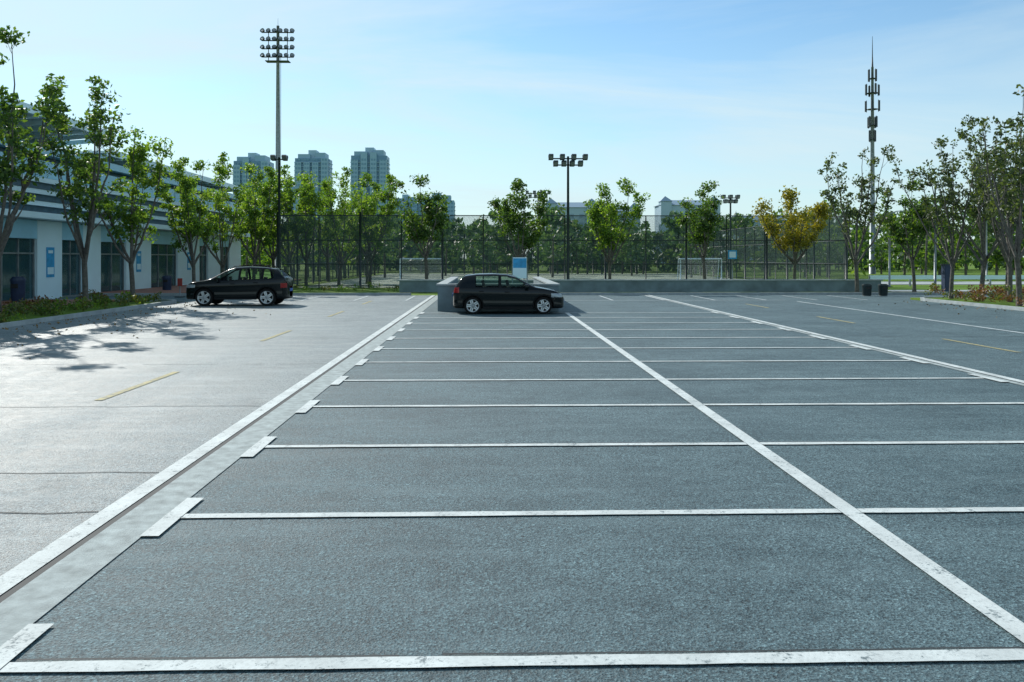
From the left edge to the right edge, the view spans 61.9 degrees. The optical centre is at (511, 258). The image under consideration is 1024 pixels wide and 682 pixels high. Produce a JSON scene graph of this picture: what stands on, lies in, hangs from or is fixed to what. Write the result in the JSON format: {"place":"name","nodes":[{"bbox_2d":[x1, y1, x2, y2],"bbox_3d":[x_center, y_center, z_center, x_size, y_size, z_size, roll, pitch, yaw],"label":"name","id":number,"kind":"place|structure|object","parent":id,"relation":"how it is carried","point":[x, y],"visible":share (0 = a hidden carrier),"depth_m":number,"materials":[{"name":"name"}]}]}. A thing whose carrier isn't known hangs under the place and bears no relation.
{"place":"outdoors","nodes":[
{"label":"outdoors","id":0,"kind":"place"},
{"bbox_2d":[232,153,274,225],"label":"apartment tower","id":1,"kind":"structure","parent":0,"point":[256,159],"depth_m":594.07,"materials":[{"name":"blue glass"}]},
{"bbox_2d":[294,150,332,259],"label":"apartment tower","id":2,"kind":"structure","parent":0,"point":[317,163],"depth_m":595.19,"materials":[{"name":"grey glass"}]},
{"bbox_2d":[350,147,389,214],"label":"apartment tower","id":3,"kind":"structure","parent":0,"point":[374,162],"depth_m":596.24,"materials":[{"name":"grey glass"}]},
{"bbox_2d":[394,194,417,250],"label":"apartment tower","id":4,"kind":"structure","parent":0,"point":[414,207],"depth_m":637.17,"materials":[{"name":"grey glass"}]},
{"bbox_2d":[418,193,455,250],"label":"apartment tower","id":5,"kind":"structure","parent":0,"point":[451,206],"depth_m":647.48,"materials":[{"name":"grey glass"}]},
{"bbox_2d":[0,295,1023,575],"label":"driveway","id":6,"kind":"structure","parent":0,"point":[70,447],"depth_m":16.59,"materials":[{"name":"concrete"}]},
{"bbox_2d":[186,265,292,305],"bbox_3d":[-11.861,1.163,37.294,4.422,1.762,2.220,0,0,-2],"label":"parked suv car","id":7,"kind":"object","parent":6,"relation":"on","point":[276,289],"visible":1,"depth_m":36.43,"materials":[{"name":"black paint"}]},
{"bbox_2d":[2,301,1013,358],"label":"fallen leaves","id":8,"kind":"object","parent":6,"relation":"on","point":[151,309],"visible":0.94,"depth_m":30.10,"materials":[{"name":"brown plant"}]},
{"bbox_2d":[0,336,1023,660],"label":"pavement joints","id":9,"kind":"object","parent":6,"relation":"on","point":[464,654],"visible":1,"depth_m":4.43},
{"bbox_2d":[862,284,871,295],"bbox_3d":[19.351,1.725,46.539,0.548,0.650,0.562,0,0,-2],"label":"litter bin","id":10,"kind":"object","parent":6,"relation":"on","point":[866,289],"visible":0.99,"depth_m":46.34,"materials":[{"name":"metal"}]},
{"bbox_2d":[0,0,1023,258],"label":"sky","id":11,"kind":"structure","parent":0,"point":[753,98],"materials":[{"name":"blue"}]},
{"bbox_2d":[545,198,598,254],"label":"civic building","id":12,"kind":"structure","parent":0,"point":[577,208],"depth_m":350.85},
{"bbox_2d":[177,259,1023,302],"bbox_3d":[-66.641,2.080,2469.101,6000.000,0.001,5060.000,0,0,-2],"label":"ground","id":13,"kind":"structure","parent":0,"point":[972,270],"depth_m":87.70,"materials":[{"name":"green plant"}]},
{"bbox_2d":[0,299,176,328],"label":"kerb","id":14,"kind":"structure","parent":13,"relation":"on","point":[60,317],"depth_m":30.31,"materials":[{"name":"concrete"}]},
{"bbox_2d":[1,279,299,310],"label":"paved footpath","id":15,"kind":"structure","parent":13,"relation":"on","point":[174,289],"depth_m":49.55,"materials":[{"name":"grey concrete"}]},
{"bbox_2d":[9,276,25,302],"bbox_3d":[-21.615,1.425,37.330,0.632,1.250,0.648,0,0,-2],"label":"litter bin","id":16,"kind":"object","parent":15,"relation":"on","point":[17,287],"visible":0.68,"depth_m":37.10,"materials":[{"name":"blue plastic"}]},
{"bbox_2d":[2,218,240,298],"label":"walls","id":17,"kind":"structure","parent":15,"relation":"on","point":[44,234],"depth_m":47.97,"materials":[{"name":"white paint"}]},
{"bbox_2d":[1,238,227,300],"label":"window frames","id":18,"kind":"structure","parent":17,"relation":"attached to","point":[110,254],"depth_m":46.21,"materials":[{"name":"metal"}]},
{"bbox_2d":[2,238,226,300],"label":"windows","id":19,"kind":"structure","parent":18,"relation":"attached to","point":[9,266],"depth_m":45.81,"materials":[{"name":"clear glass"}]},
{"bbox_2d":[46,247,190,276],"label":"posters","id":20,"kind":"object","parent":17,"relation":"attached to","point":[49,261],"visible":0.89,"depth_m":42.97},
{"bbox_2d":[0,95,241,191],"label":"canopy roof","id":21,"kind":"structure","parent":17,"relation":"on","point":[34,123],"depth_m":43.81,"materials":[{"name":"grey metal"}]},
{"bbox_2d":[0,138,249,236],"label":"louvre bands","id":22,"kind":"object","parent":17,"relation":"attached to","point":[46,206],"visible":0.16,"depth_m":44.07,"materials":[{"name":"grey metal"}]},
{"bbox_2d":[162,275,171,289],"bbox_3d":[-21.009,1.550,51.952,0.590,1.000,0.605,0,0,-2],"label":"litter bin","id":23,"kind":"object","parent":15,"relation":"on","point":[166,282],"visible":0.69,"depth_m":51.73,"materials":[{"name":"blue plastic"}]},
{"bbox_2d":[153,157,229,281],"bbox_3d":[-17.881,-1.751,47.576,2.848,7.604,4.183,0,0,13],"label":"deciduous tree","id":24,"kind":"object","parent":13,"relation":"on","point":[193,226],"visible":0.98,"depth_m":46.92,"materials":[{"name":"green plant"}]},
{"bbox_2d":[170,152,264,276],"bbox_3d":[-17.954,-2.288,52.261,4.182,8.678,5.061,0,0,9],"label":"deciduous tree","id":25,"kind":"object","parent":13,"relation":"on","point":[222,226],"visible":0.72,"depth_m":52.30,"materials":[{"name":"green plant"}]},
{"bbox_2d":[88,293,410,295],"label":"kerb","id":26,"kind":"structure","parent":13,"relation":"on","point":[162,294],"depth_m":46.94,"materials":[{"name":"concrete"}]},
{"bbox_2d":[217,162,289,278],"bbox_3d":[-17.416,-2.252,57.828,3.223,8.605,4.733,0,0,33],"label":"deciduous tree","id":27,"kind":"object","parent":13,"relation":"on","point":[255,228],"visible":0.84,"depth_m":58.06,"materials":[{"name":"green plant"}]},
{"bbox_2d":[241,172,297,277],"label":"deciduous tree","id":28,"kind":"object","parent":13,"relation":"on","point":[274,190],"visible":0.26,"depth_m":63.48,"materials":[{"name":"green plant"}]},
{"bbox_2d":[260,25,294,269],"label":"stadium floodlight mast","id":29,"kind":"object","parent":13,"relation":"on","point":[277,55],"visible":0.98,"depth_m":108.97,"materials":[{"name":"metal"}]},
{"bbox_2d":[270,155,287,272],"bbox_3d":[-15.765,-2.470,57.796,1.060,9.041,0.742,0,0,-2],"label":"court floodlight","id":30,"kind":"object","parent":13,"relation":"on","point":[274,157],"visible":0.83,"depth_m":57.72,"materials":[{"name":"metal"}]},
{"bbox_2d":[265,164,314,281],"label":"deciduous tree","id":31,"kind":"object","parent":13,"relation":"on","point":[283,171],"visible":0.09,"depth_m":69.58,"materials":[{"name":"green plant"}]},
{"bbox_2d":[241,202,365,279],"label":"distant tree row","id":32,"kind":"object","parent":13,"relation":"on","point":[264,258],"visible":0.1,"depth_m":81.53,"materials":[{"name":"green plant"}]},
{"bbox_2d":[299,179,351,281],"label":"deciduous tree","id":33,"kind":"object","parent":13,"relation":"on","point":[335,191],"visible":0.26,"depth_m":74.48,"materials":[{"name":"green plant"}]},
{"bbox_2d":[281,216,378,284],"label":"sports court fence","id":34,"kind":"object","parent":13,"relation":"on","point":[322,268],"visible":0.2,"depth_m":70.38,"materials":[{"name":"metal"}]},
{"bbox_2d":[294,281,398,291],"bbox_3d":[-10.277,1.756,52.825,6.590,0.765,1.339,0,0,-2],"label":"hedge","id":35,"kind":"object","parent":13,"relation":"on","point":[327,288],"visible":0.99,"depth_m":52.94,"materials":[{"name":"green plant"}]},
{"bbox_2d":[388,174,451,278],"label":"deciduous tree","id":36,"kind":"object","parent":13,"relation":"on","point":[414,232],"visible":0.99,"depth_m":54.28,"materials":[{"name":"green plant"}]},
{"bbox_2d":[0,295,1023,681],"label":"parking lot","id":37,"kind":"structure","parent":13,"relation":"on","point":[306,587],"depth_m":6.57,"materials":[{"name":"grey asphalt"}]},
{"bbox_2d":[175,278,184,297],"bbox_3d":[-17.414,1.550,44.746,0.400,1.000,0.400,0,0,-2],"label":"warning sign","id":38,"kind":"object","parent":37,"relation":"on","point":[179,282],"visible":1,"depth_m":44.72,"materials":[{"name":"metal"}]},
{"bbox_2d":[436,277,559,310],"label":"ramp parapet wall","id":39,"kind":"structure","parent":37,"relation":"on","point":[446,287],"depth_m":32.98,"materials":[{"name":"grey concrete"}]},
{"bbox_2d":[452,273,563,313],"bbox_3d":[-0.141,1.298,31.958,4.162,1.492,2.140,0,0,-2],"label":"parked hatchback car","id":40,"kind":"object","parent":37,"relation":"on","point":[469,296],"visible":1,"depth_m":31.12,"materials":[{"name":"black paint"}]},
{"bbox_2d":[0,295,1023,671],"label":"parking line markings","id":41,"kind":"object","parent":37,"relation":"on","point":[18,643],"visible":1,"depth_m":6.45,"materials":[{"name":"white paint"}]},
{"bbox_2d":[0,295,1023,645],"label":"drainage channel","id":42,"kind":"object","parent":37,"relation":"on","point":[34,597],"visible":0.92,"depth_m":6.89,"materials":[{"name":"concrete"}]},
{"bbox_2d":[1,297,1023,322],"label":"planting bed","id":43,"kind":"object","parent":37,"relation":"on","point":[115,305],"visible":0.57,"depth_m":34.49,"materials":[{"name":"green plant"}]},
{"bbox_2d":[0,25,71,313],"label":"deciduous tree","id":44,"kind":"object","parent":43,"relation":"on","point":[14,147],"visible":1,"depth_m":27.83,"materials":[{"name":"green plant"}]},
{"bbox_2d":[0,289,161,322],"bbox_3d":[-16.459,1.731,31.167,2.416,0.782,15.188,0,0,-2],"label":"hedge","id":45,"kind":"object","parent":43,"relation":"on","point":[43,309],"visible":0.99,"depth_m":31.29,"materials":[{"name":"green plant"}]},
{"bbox_2d":[34,75,132,298],"bbox_3d":[-16.910,-2.672,33.673,3.618,9.446,4.926,0,0,-26],"label":"deciduous tree","id":46,"kind":"object","parent":43,"relation":"on","point":[98,139],"visible":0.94,"depth_m":33.51,"materials":[{"name":"green plant"}]},
{"bbox_2d":[70,125,174,301],"bbox_3d":[-17.352,-1.970,38.069,3.702,8.041,3.848,0,0,31],"label":"deciduous tree","id":47,"kind":"object","parent":43,"relation":"on","point":[137,153],"visible":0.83,"depth_m":38.27,"materials":[{"name":"green plant"}]},
{"bbox_2d":[888,139,986,298],"bbox_3d":[20.641,-1.869,41.145,4.794,7.839,3.047,0,0,27],"label":"deciduous tree","id":48,"kind":"object","parent":43,"relation":"on","point":[952,259],"visible":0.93,"depth_m":41.06,"materials":[{"name":"green plant"}]},
{"bbox_2d":[923,283,1023,305],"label":"hedge","id":49,"kind":"object","parent":43,"relation":"on","point":[1000,295],"visible":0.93,"depth_m":38.10,"materials":[{"name":"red plant"}]},
{"bbox_2d":[924,130,1023,294],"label":"deciduous tree","id":50,"kind":"object","parent":43,"relation":"on","point":[980,223],"visible":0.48,"depth_m":43.71,"materials":[{"name":"green plant"}]},
{"bbox_2d":[955,114,1023,301],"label":"deciduous tree","id":51,"kind":"object","parent":43,"relation":"on","point":[987,191],"visible":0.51,"depth_m":38.03,"materials":[{"name":"green plant"}]},
{"bbox_2d":[969,84,1023,305],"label":"deciduous tree","id":52,"kind":"object","parent":43,"relation":"on","point":[1000,164],"visible":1,"depth_m":34.67,"materials":[{"name":"green plant"}]},
{"bbox_2d":[878,284,887,295],"bbox_3d":[20.251,1.725,46.563,0.548,0.650,0.562,0,0,-2],"label":"litter bin","id":53,"kind":"object","parent":37,"relation":"on","point":[882,289],"visible":1,"depth_m":46.36,"materials":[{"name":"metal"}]},
{"bbox_2d":[920,296,1023,310],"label":"kerb","id":54,"kind":"structure","parent":37,"relation":"on","point":[927,299],"depth_m":36.84,"materials":[{"name":"concrete"}]},
{"bbox_2d":[965,137,1023,290],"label":"deciduous tree","id":55,"kind":"object","parent":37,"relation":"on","point":[992,228],"visible":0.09,"depth_m":47.77,"materials":[{"name":"green plant"}]},
{"bbox_2d":[299,273,734,287],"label":"sports court","id":56,"kind":"object","parent":13,"relation":"on","point":[374,281],"visible":0.2,"depth_m":90.93,"materials":[{"name":"grey concrete"}]},
{"bbox_2d":[276,170,324,286],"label":"deciduous tree","id":57,"kind":"object","parent":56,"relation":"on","point":[308,195],"visible":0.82,"depth_m":61.11,"materials":[{"name":"green plant"}]},
{"bbox_2d":[314,166,375,284],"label":"deciduous tree","id":58,"kind":"object","parent":56,"relation":"on","point":[325,185],"visible":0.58,"depth_m":63.41,"materials":[{"name":"green plant"}]},
{"bbox_2d":[341,178,391,283],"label":"deciduous tree","id":59,"kind":"object","parent":56,"relation":"on","point":[375,186],"visible":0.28,"depth_m":68.67,"materials":[{"name":"green plant"}]},
{"bbox_2d":[336,172,402,286],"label":"deciduous tree","id":60,"kind":"object","parent":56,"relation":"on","point":[364,207],"visible":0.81,"depth_m":60.01,"materials":[{"name":"green plant"}]},
{"bbox_2d":[399,258,440,278],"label":"football goal","id":61,"kind":"object","parent":56,"relation":"on","point":[418,266],"visible":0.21,"depth_m":78.76,"materials":[{"name":"white metal"}]},
{"bbox_2d":[379,235,676,273],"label":"sports court fence","id":62,"kind":"object","parent":56,"relation":"on","point":[598,266],"visible":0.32,"depth_m":112.15,"materials":[{"name":"metal"}]},
{"bbox_2d":[526,191,550,276],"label":"court floodlight","id":63,"kind":"object","parent":56,"relation":"on","point":[530,195],"visible":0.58,"depth_m":92.03,"materials":[{"name":"metal"}]},
{"bbox_2d":[595,206,602,273],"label":"court floodlight","id":64,"kind":"object","parent":56,"relation":"on","point":[601,252],"visible":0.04,"depth_m":110.29,"materials":[{"name":"metal"}]},
{"bbox_2d":[677,258,721,278],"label":"football goal","id":65,"kind":"object","parent":56,"relation":"on","point":[699,268],"visible":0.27,"depth_m":79.40,"materials":[{"name":"white metal"}]},
{"bbox_2d":[721,195,739,278],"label":"court floodlight","id":66,"kind":"object","parent":56,"relation":"on","point":[730,199],"visible":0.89,"depth_m":80.50,"materials":[{"name":"metal"}]},
{"bbox_2d":[487,178,551,278],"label":"deciduous tree","id":67,"kind":"object","parent":13,"relation":"on","point":[508,216],"visible":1,"depth_m":55.77,"materials":[{"name":"green plant"}]},
{"bbox_2d":[512,257,527,283],"bbox_3d":[0.438,0.975,48.630,0.920,2.150,0.080,0,0,-2],"label":"information sign","id":68,"kind":"object","parent":13,"relation":"on","point":[519,267],"visible":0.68,"depth_m":48.60,"materials":[{"name":"metal"}]},
{"bbox_2d":[241,209,817,277],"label":"distant tree row","id":69,"kind":"object","parent":13,"relation":"on","point":[492,248],"visible":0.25,"depth_m":99.45,"materials":[{"name":"green plant"}]},
{"bbox_2d":[277,212,847,287],"bbox_3d":[3.656,-0.575,59.120,39.660,5.250,0.160,0,0,-2],"label":"sports court fence","id":70,"kind":"object","parent":13,"relation":"on","point":[442,258],"visible":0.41,"depth_m":59.07,"materials":[{"name":"metal"}]},
{"bbox_2d":[548,154,587,278],"bbox_3d":[3.687,-2.396,56.120,2.560,8.891,0.742,0,0,-2],"label":"court floodlight","id":71,"kind":"object","parent":13,"relation":"on","point":[567,163],"visible":0.9,"depth_m":56.04,"materials":[{"name":"metal"}]},
{"bbox_2d":[582,177,650,278],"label":"deciduous tree","id":72,"kind":"object","parent":13,"relation":"on","point":[606,233],"visible":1,"depth_m":56.66,"materials":[{"name":"green plant"}]},
{"bbox_2d":[241,203,1023,271],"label":"distant tree row","id":73,"kind":"object","parent":13,"relation":"on","point":[862,251],"visible":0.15,"depth_m":137.12,"materials":[{"name":"green plant"}]},
{"bbox_2d":[674,180,723,278],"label":"deciduous tree","id":74,"kind":"object","parent":13,"relation":"on","point":[707,225],"visible":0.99,"depth_m":57.19,"materials":[{"name":"green plant"}]},
{"bbox_2d":[728,250,736,278],"bbox_3d":[15.035,0.750,58.212,0.600,2.600,0.099,0,0,-2],"label":"parking sign","id":75,"kind":"object","parent":13,"relation":"on","point":[732,254],"visible":0.83,"depth_m":58.17,"materials":[{"name":"metal"}]},
{"bbox_2d":[678,214,845,278],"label":"sports court fence","id":76,"kind":"object","parent":13,"relation":"on","point":[776,255],"visible":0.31,"depth_m":77.32,"materials":[{"name":"metal"}]},
{"bbox_2d":[561,292,1014,294],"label":"kerb","id":77,"kind":"structure","parent":13,"relation":"on","point":[779,293],"depth_m":47.61,"materials":[{"name":"concrete"}]},
{"bbox_2d":[751,185,832,278],"bbox_3d":[18.663,-1.441,56.804,3.970,6.984,5.110,0,0,43],"label":"autumn tree","id":78,"kind":"object","parent":13,"relation":"on","point":[794,238],"visible":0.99,"depth_m":56.73,"materials":[{"name":"yellow plant"}]},
{"bbox_2d":[817,144,898,291],"bbox_3d":[19.836,-2.218,48.775,4.644,8.537,4.867,0,0,16],"label":"deciduous tree","id":79,"kind":"object","parent":13,"relation":"on","point":[870,209],"visible":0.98,"depth_m":48.93,"materials":[{"name":"green plant"}]},
{"bbox_2d":[865,36,879,273],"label":"telecom tower","id":80,"kind":"structure","parent":13,"relation":"on","point":[872,121],"depth_m":111.10,"materials":[{"name":"metal"}]},
{"bbox_2d":[725,194,1023,278],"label":"distant tree row","id":81,"kind":"object","parent":13,"relation":"on","point":[928,260],"visible":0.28,"depth_m":88.04,"materials":[{"name":"green plant"}]},
{"bbox_2d":[888,210,907,286],"bbox_3d":[27.496,-0.675,60.764,1.550,5.450,0.300,0,0,-2],"label":"street lamp","id":82,"kind":"object","parent":13,"relation":"on","point":[889,277],"visible":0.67,"depth_m":60.69,"materials":[{"name":"metal"}]},
{"bbox_2d":[875,178,938,291],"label":"deciduous tree","id":83,"kind":"object","parent":13,"relation":"on","point":[901,238],"visible":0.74,"depth_m":51.08,"materials":[{"name":"green plant"}]},
{"bbox_2d":[940,264,950,291],"bbox_3d":[25.557,1.190,50.108,0.580,1.720,0.480,0,0,-2],"label":"utility cabinet","id":84,"kind":"object","parent":13,"relation":"on","point":[945,274],"visible":0.57,"depth_m":49.91,"materials":[{"name":"metal"}]},
{"bbox_2d":[934,184,957,291],"bbox_3d":[25.766,-1.175,50.714,1.550,6.450,0.300,0,0,-2],"label":"street lamp","id":85,"kind":"object","parent":13,"relation":"on","point":[935,277],"visible":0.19,"depth_m":50.65,"materials":[{"name":"metal"}]},
{"bbox_2d":[869,275,1023,285],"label":"guard rail","id":86,"kind":"object","parent":13,"relation":"on","point":[989,277],"visible":0.57,"depth_m":62.81,"materials":[{"name":"metal"}]},
{"bbox_2d":[985,216,988,280],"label":"street lamp","id":87,"kind":"object","parent":13,"relation":"on","point":[986,254],"visible":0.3,"depth_m":77.14,"materials":[{"name":"metal"}]},
{"bbox_2d":[605,203,639,244],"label":"civic building","id":88,"kind":"structure","parent":0,"point":[627,216],"depth_m":361.35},
{"bbox_2d":[398,279,882,291],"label":"concrete wall","id":89,"kind":"structure","parent":0,"point":[683,285],"depth_m":51.90,"materials":[{"name":"grey concrete"}]},
{"bbox_2d":[654,196,719,262],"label":"civic building","id":90,"kind":"structure","parent":0,"point":[665,205],"depth_m":351.96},
{"bbox_2d":[731,213,785,258],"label":"civic building","id":91,"kind":"structure","parent":0,"point":[757,220],"depth_m":403.31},
{"bbox_2d":[881,282,1023,290],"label":"road","id":92,"kind":"structure","parent":0,"point":[940,283],"depth_m":69.31,"materials":[{"name":"grey asphalt"}]}
]}

